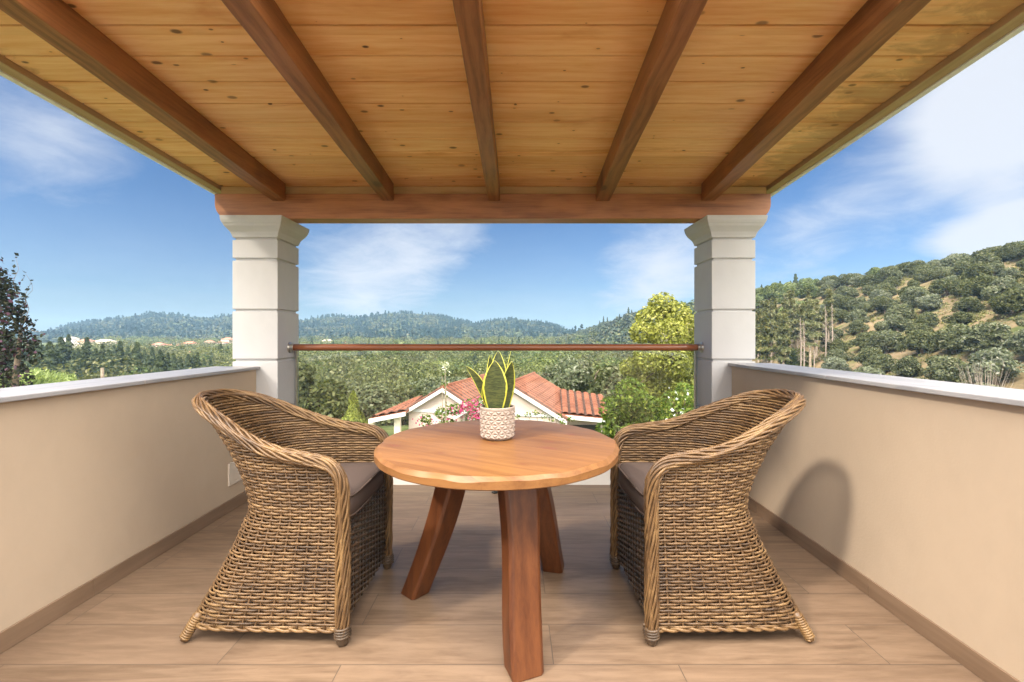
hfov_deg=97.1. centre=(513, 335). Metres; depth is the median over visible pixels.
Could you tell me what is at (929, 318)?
olive tree
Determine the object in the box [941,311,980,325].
olive tree
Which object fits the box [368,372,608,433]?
neighbour house
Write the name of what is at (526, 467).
round table
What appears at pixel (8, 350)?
poplar tree
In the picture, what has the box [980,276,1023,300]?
olive tree
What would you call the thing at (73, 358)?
conifer
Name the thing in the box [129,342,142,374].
conifer
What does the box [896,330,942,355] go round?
olive tree
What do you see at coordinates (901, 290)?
olive tree
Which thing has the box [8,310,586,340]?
conifer forest
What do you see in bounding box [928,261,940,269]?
olive tree
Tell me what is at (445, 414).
flower stalk
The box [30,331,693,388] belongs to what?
olive grove
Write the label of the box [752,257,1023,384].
hillside scrub
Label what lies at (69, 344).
conifer
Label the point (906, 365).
olive tree
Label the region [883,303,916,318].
olive tree
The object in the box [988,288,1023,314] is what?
olive tree
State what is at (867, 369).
olive tree
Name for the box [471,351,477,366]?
cypress
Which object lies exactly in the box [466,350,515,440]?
potted plant
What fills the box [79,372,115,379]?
olive tree
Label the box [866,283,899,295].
olive tree
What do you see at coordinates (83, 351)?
conifer
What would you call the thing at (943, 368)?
olive tree
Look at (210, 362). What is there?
conifer
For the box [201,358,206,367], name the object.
conifer
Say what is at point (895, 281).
olive tree
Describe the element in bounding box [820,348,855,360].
olive tree
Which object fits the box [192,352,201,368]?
conifer
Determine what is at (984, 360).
olive tree
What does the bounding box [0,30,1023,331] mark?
sky
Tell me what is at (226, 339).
village house
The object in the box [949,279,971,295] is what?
olive tree
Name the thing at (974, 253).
olive tree
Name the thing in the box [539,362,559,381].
grey green tree
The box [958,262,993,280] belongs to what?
olive tree
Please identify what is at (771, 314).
pine
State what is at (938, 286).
olive tree
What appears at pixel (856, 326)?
olive tree
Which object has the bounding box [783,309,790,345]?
pine
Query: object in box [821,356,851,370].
olive tree
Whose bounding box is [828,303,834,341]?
dead pine
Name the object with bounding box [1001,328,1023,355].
olive tree
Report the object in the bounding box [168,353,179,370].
conifer
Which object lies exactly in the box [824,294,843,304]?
olive tree
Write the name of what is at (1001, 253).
olive tree
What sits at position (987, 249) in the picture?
olive tree
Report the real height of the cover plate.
0.150 m
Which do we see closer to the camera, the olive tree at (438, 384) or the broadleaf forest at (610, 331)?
the olive tree at (438, 384)
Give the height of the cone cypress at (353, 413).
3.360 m
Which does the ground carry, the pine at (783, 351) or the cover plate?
the pine at (783, 351)
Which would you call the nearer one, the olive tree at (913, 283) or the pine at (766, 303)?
the olive tree at (913, 283)
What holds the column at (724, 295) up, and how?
on the balcony floor
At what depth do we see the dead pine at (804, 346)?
83.94 m
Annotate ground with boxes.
[22,259,1023,435]
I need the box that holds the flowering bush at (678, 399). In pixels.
[661,382,693,418]
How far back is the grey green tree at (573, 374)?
34.74 m
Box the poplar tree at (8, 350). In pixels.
[0,253,45,387]
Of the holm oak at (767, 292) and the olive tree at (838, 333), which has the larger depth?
the holm oak at (767, 292)
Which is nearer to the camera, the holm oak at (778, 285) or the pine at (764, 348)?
the pine at (764, 348)
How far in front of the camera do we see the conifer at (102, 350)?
114.24 m
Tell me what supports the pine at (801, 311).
on the ground
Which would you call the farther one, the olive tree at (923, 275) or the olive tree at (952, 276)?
the olive tree at (923, 275)
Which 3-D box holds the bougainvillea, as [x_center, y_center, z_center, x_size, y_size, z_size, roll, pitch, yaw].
[-2.106,3.978,16.983,3.192,3.583,1.576,0,0,0]
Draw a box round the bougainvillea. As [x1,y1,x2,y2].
[412,396,483,425]
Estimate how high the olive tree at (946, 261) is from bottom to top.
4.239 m
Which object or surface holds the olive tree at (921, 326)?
on the ground
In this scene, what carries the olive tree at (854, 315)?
on the ground
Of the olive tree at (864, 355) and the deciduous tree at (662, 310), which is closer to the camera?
the deciduous tree at (662, 310)
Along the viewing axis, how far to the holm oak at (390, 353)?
155.82 m
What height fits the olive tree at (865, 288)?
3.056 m
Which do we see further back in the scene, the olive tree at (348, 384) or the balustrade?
the olive tree at (348, 384)
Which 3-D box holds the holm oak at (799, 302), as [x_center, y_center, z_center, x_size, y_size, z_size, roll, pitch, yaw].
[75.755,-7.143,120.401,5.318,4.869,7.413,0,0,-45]
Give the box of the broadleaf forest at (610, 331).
[15,299,695,358]
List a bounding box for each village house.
[63,337,79,347]
[77,339,93,346]
[95,339,116,343]
[221,338,232,342]
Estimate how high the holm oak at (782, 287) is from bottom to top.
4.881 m
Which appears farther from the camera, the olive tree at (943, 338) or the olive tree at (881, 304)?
the olive tree at (881, 304)
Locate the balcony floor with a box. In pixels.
[0,485,984,681]
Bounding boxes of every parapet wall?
[0,366,259,653]
[728,363,1023,681]
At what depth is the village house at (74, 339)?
328.90 m
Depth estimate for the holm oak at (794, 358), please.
85.97 m
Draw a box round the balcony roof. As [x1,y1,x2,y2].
[0,0,1023,222]
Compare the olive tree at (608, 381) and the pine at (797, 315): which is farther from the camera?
the pine at (797, 315)
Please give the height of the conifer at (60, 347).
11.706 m
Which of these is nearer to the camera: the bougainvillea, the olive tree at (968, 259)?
the bougainvillea
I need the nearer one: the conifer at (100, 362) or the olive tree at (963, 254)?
the conifer at (100, 362)
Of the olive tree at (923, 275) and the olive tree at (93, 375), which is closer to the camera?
the olive tree at (93, 375)
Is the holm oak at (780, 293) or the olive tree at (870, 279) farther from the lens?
the holm oak at (780, 293)
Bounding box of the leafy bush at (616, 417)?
[595,376,669,438]
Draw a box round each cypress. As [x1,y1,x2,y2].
[341,391,367,423]
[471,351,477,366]
[793,274,797,283]
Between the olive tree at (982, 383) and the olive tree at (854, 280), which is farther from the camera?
the olive tree at (854, 280)
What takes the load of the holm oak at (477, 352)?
on the ground
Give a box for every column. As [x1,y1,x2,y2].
[219,215,308,459]
[684,215,767,408]
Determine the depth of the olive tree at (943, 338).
60.81 m
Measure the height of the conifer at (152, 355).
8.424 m
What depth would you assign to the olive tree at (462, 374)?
43.70 m
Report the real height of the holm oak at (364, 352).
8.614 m
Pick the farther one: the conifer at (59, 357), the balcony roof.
the conifer at (59, 357)
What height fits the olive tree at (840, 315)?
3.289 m
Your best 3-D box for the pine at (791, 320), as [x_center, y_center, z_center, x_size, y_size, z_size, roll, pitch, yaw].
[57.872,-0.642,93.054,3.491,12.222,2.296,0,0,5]
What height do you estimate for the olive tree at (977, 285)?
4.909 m
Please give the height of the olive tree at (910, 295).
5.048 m
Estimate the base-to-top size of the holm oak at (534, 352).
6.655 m
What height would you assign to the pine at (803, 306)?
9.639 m
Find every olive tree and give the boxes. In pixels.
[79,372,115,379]
[298,379,362,418]
[299,361,320,409]
[343,379,363,387]
[347,381,401,425]
[384,384,422,425]
[393,383,426,396]
[413,377,439,392]
[427,375,466,394]
[442,369,470,379]
[585,361,656,423]
[816,276,825,284]
[816,283,833,297]
[818,328,843,341]
[819,304,833,313]
[819,338,851,351]
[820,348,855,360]
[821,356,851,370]
[822,275,834,283]
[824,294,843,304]
[825,279,840,288]
[832,310,848,322]
[833,296,854,312]
[834,273,854,286]
[834,285,846,293]
[840,287,859,297]
[845,309,870,322]
[845,319,869,333]
[847,297,867,311]
[848,276,862,285]
[849,331,876,348]
[852,366,884,374]
[853,274,882,287]
[853,347,881,364]
[861,285,871,293]
[862,296,900,313]
[862,353,898,371]
[865,329,906,353]
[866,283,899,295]
[867,289,892,301]
[873,313,913,331]
[877,265,903,280]
[882,276,901,286]
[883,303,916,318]
[890,355,925,376]
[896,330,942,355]
[897,286,916,294]
[898,261,910,275]
[899,286,929,307]
[901,260,931,275]
[904,323,934,335]
[907,280,920,286]
[912,265,933,274]
[913,268,933,282]
[913,311,939,326]
[914,293,943,310]
[921,323,969,353]
[921,355,971,381]
[927,278,957,295]
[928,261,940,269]
[932,266,957,278]
[936,255,960,267]
[941,275,958,279]
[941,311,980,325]
[942,260,974,276]
[947,253,969,257]
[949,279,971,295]
[951,256,972,265]
[951,296,985,311]
[954,321,1013,350]
[956,275,998,298]
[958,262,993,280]
[960,346,1023,385]
[970,249,983,259]
[970,252,1003,264]
[975,382,999,386]
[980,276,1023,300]
[982,245,1006,262]
[987,262,1005,274]
[988,242,1015,260]
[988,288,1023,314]
[994,267,1021,278]
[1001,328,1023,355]
[1005,240,1023,259]
[1014,316,1023,326]
[1015,257,1023,266]
[1018,266,1023,277]
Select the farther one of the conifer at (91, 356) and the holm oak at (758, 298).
the holm oak at (758, 298)
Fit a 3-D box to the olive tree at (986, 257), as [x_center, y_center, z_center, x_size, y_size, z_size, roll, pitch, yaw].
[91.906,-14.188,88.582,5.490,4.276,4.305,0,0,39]
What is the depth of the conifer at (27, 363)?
93.87 m
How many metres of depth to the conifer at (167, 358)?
99.56 m
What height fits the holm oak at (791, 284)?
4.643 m
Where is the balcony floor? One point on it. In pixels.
(132, 625)
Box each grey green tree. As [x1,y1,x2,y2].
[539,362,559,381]
[551,355,602,393]
[590,369,610,381]
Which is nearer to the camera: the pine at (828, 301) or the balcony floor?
the balcony floor
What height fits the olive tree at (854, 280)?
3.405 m
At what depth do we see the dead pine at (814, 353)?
83.92 m
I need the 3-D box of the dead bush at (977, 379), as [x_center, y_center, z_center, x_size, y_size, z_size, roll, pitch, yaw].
[31.336,4.662,30.001,2.812,6.036,2.396,0,0,0]
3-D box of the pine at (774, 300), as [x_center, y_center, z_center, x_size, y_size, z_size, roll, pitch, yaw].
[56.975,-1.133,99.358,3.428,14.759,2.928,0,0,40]
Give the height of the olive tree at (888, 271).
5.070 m
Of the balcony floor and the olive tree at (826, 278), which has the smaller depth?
the balcony floor
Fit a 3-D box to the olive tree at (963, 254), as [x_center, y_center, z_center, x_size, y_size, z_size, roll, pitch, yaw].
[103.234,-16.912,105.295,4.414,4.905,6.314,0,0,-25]
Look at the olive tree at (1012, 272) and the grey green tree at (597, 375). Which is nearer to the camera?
the grey green tree at (597, 375)
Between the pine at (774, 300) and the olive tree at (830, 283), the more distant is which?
the olive tree at (830, 283)
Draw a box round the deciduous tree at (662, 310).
[619,292,695,421]
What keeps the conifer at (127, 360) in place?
on the ground
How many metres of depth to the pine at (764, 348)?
89.52 m
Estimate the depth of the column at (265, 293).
3.36 m
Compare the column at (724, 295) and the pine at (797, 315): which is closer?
the column at (724, 295)
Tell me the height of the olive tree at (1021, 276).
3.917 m
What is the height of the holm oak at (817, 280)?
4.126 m
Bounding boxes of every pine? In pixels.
[755,301,764,332]
[755,308,761,362]
[756,314,774,362]
[761,299,768,323]
[767,301,776,362]
[769,298,777,355]
[771,313,789,363]
[773,313,791,363]
[780,293,791,333]
[783,289,795,346]
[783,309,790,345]
[788,303,802,347]
[790,304,803,348]
[796,319,803,365]
[799,298,819,366]
[799,307,804,347]
[799,320,807,366]
[800,303,806,343]
[805,289,811,307]
[810,341,816,367]
[813,299,825,355]
[820,289,837,340]
[822,306,830,356]
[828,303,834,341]
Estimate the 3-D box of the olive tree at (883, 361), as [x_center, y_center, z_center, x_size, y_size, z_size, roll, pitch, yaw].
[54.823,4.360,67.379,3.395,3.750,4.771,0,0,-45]
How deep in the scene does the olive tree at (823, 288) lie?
122.65 m
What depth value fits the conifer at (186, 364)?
101.86 m
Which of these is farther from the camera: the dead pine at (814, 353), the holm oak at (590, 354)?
the holm oak at (590, 354)
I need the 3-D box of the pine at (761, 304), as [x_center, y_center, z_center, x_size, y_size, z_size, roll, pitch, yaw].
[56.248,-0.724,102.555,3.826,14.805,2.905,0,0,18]
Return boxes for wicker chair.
[179,389,393,646]
[609,389,814,645]
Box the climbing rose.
[516,409,574,423]
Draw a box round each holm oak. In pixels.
[328,351,350,366]
[351,351,372,359]
[376,351,401,363]
[398,341,408,356]
[403,351,424,361]
[461,342,492,362]
[523,351,542,362]
[578,351,596,361]
[755,287,762,295]
[755,296,764,308]
[759,285,777,300]
[771,282,782,288]
[774,287,797,298]
[775,284,791,292]
[777,296,796,304]
[777,348,815,366]
[781,282,795,288]
[795,283,819,298]
[796,277,816,288]
[796,300,805,310]
[813,278,820,286]
[868,267,879,278]
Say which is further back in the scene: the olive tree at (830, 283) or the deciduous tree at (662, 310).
the olive tree at (830, 283)
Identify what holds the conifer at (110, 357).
on the ground
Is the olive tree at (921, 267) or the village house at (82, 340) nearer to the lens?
the olive tree at (921, 267)
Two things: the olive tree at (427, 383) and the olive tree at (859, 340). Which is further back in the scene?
the olive tree at (859, 340)
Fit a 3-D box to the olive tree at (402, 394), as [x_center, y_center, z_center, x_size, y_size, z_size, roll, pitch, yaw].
[-10.971,7.273,44.918,6.969,5.031,5.338,0,0,-37]
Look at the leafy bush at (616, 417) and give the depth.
12.02 m
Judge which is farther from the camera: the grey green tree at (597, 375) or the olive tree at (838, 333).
the olive tree at (838, 333)
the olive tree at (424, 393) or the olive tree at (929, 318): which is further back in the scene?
the olive tree at (929, 318)
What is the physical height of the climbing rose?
2.858 m
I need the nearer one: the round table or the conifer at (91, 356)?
the round table
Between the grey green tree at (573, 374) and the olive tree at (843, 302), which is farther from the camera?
the olive tree at (843, 302)
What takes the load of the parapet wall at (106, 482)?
on the balcony floor
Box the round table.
[374,420,618,681]
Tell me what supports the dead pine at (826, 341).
on the ground
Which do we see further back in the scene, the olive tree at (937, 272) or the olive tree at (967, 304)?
the olive tree at (937, 272)
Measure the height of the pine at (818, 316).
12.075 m
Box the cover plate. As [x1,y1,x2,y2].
[228,462,242,485]
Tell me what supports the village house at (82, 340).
on the ground
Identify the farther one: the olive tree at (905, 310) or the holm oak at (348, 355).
the holm oak at (348, 355)
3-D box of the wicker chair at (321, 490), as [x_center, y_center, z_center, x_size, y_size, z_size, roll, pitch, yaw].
[-1.004,0.711,2.022,0.777,0.937,0.636,0,0,1]
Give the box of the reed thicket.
[0,367,77,387]
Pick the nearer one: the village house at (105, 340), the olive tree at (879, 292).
the olive tree at (879, 292)
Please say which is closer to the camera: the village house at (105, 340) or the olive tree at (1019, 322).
the olive tree at (1019, 322)
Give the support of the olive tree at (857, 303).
on the ground
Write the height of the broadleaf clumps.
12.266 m
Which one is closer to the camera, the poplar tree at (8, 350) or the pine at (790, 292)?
the poplar tree at (8, 350)
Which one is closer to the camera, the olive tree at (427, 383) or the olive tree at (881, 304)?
the olive tree at (427, 383)
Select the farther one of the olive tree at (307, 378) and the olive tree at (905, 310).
the olive tree at (905, 310)
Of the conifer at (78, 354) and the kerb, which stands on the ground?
the conifer at (78, 354)
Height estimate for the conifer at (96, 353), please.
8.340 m
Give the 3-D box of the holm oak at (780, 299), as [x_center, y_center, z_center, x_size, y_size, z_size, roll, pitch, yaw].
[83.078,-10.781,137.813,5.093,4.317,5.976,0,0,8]
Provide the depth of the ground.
73.78 m
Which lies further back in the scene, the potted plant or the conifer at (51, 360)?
the conifer at (51, 360)
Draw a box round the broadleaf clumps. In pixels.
[75,336,647,379]
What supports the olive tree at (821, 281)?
on the ground
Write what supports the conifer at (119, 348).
on the ground
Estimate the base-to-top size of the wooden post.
7.048 m
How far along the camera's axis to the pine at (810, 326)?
83.83 m
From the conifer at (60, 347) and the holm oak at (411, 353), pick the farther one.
the holm oak at (411, 353)
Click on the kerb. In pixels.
(603, 479)
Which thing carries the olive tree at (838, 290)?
on the ground
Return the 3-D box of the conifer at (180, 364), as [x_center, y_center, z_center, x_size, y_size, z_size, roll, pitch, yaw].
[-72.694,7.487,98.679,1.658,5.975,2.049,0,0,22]
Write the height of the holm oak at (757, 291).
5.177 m
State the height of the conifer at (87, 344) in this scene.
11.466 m
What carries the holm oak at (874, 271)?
on the ground
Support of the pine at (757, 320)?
on the ground
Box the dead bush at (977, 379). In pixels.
[958,362,1014,387]
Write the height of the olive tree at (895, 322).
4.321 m
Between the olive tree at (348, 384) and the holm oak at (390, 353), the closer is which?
the olive tree at (348, 384)
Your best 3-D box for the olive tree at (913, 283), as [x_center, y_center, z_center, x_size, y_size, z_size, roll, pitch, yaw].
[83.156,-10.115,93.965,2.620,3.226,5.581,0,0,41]
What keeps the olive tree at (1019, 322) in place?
on the ground
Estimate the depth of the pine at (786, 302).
96.15 m
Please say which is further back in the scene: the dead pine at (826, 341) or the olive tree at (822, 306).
the olive tree at (822, 306)
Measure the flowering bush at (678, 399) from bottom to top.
4.539 m
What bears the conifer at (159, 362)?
on the ground
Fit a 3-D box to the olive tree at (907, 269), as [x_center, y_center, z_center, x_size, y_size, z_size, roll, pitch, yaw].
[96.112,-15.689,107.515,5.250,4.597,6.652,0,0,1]
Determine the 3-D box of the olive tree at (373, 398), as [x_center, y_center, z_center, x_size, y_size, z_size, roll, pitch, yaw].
[-12.768,6.552,41.010,6.098,4.900,4.354,0,0,31]
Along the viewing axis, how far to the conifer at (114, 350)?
108.39 m
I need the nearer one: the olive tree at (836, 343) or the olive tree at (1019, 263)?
the olive tree at (1019, 263)
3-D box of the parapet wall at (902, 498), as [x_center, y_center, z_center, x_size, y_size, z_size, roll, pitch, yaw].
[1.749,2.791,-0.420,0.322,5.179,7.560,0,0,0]
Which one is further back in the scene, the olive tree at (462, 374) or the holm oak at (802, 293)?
the holm oak at (802, 293)
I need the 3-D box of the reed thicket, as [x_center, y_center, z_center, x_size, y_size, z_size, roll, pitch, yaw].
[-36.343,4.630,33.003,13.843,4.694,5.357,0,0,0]
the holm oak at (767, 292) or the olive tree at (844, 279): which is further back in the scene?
the holm oak at (767, 292)
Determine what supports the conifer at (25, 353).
on the ground
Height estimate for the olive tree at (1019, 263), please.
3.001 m
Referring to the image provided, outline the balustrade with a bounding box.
[287,342,703,408]
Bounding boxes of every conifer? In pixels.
[2,333,27,364]
[24,338,43,369]
[37,341,66,372]
[53,337,70,369]
[57,355,64,368]
[65,334,75,360]
[68,350,78,378]
[75,348,84,376]
[80,346,90,374]
[83,337,91,359]
[88,351,93,369]
[89,348,99,372]
[96,349,119,376]
[98,357,102,372]
[99,343,105,360]
[111,345,118,361]
[114,356,122,375]
[116,341,124,372]
[123,346,130,368]
[124,353,129,373]
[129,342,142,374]
[139,355,152,373]
[149,347,155,365]
[150,349,169,371]
[165,352,170,366]
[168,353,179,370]
[178,357,183,369]
[183,359,191,369]
[184,354,193,367]
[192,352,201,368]
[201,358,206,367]
[207,357,212,366]
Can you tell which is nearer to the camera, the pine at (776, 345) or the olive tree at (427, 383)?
the olive tree at (427, 383)
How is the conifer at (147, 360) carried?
on the ground
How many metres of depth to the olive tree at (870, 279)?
112.63 m
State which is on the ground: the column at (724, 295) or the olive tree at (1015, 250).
the olive tree at (1015, 250)
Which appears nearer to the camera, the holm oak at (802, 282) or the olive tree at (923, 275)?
the olive tree at (923, 275)
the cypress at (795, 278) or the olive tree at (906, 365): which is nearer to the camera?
the olive tree at (906, 365)
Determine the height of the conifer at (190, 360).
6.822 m
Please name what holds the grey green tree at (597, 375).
on the ground
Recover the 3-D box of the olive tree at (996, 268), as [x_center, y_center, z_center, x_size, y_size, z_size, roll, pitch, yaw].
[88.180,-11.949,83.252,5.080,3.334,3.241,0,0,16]
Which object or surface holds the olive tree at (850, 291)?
on the ground
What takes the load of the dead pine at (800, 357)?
on the ground
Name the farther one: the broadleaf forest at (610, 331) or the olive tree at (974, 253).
the broadleaf forest at (610, 331)
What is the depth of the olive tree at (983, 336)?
56.08 m
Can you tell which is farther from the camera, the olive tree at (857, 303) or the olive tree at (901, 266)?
the olive tree at (901, 266)
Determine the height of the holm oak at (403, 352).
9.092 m
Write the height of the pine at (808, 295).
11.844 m
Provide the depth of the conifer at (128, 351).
105.97 m
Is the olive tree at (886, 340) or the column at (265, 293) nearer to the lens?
the column at (265, 293)
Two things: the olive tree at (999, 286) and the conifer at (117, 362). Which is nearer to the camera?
the olive tree at (999, 286)
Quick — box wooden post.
[101,368,103,377]
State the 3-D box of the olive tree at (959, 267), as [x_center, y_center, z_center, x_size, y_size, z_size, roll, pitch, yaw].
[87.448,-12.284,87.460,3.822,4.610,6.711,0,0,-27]
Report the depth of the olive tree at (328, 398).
31.62 m
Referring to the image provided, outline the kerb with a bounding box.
[393,469,610,484]
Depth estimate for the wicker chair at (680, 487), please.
1.75 m
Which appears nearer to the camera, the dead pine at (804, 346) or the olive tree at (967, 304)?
the olive tree at (967, 304)
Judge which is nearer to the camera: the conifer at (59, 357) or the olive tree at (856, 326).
the olive tree at (856, 326)
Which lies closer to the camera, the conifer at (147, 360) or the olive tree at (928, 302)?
the olive tree at (928, 302)
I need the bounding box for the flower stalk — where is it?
[440,361,449,422]

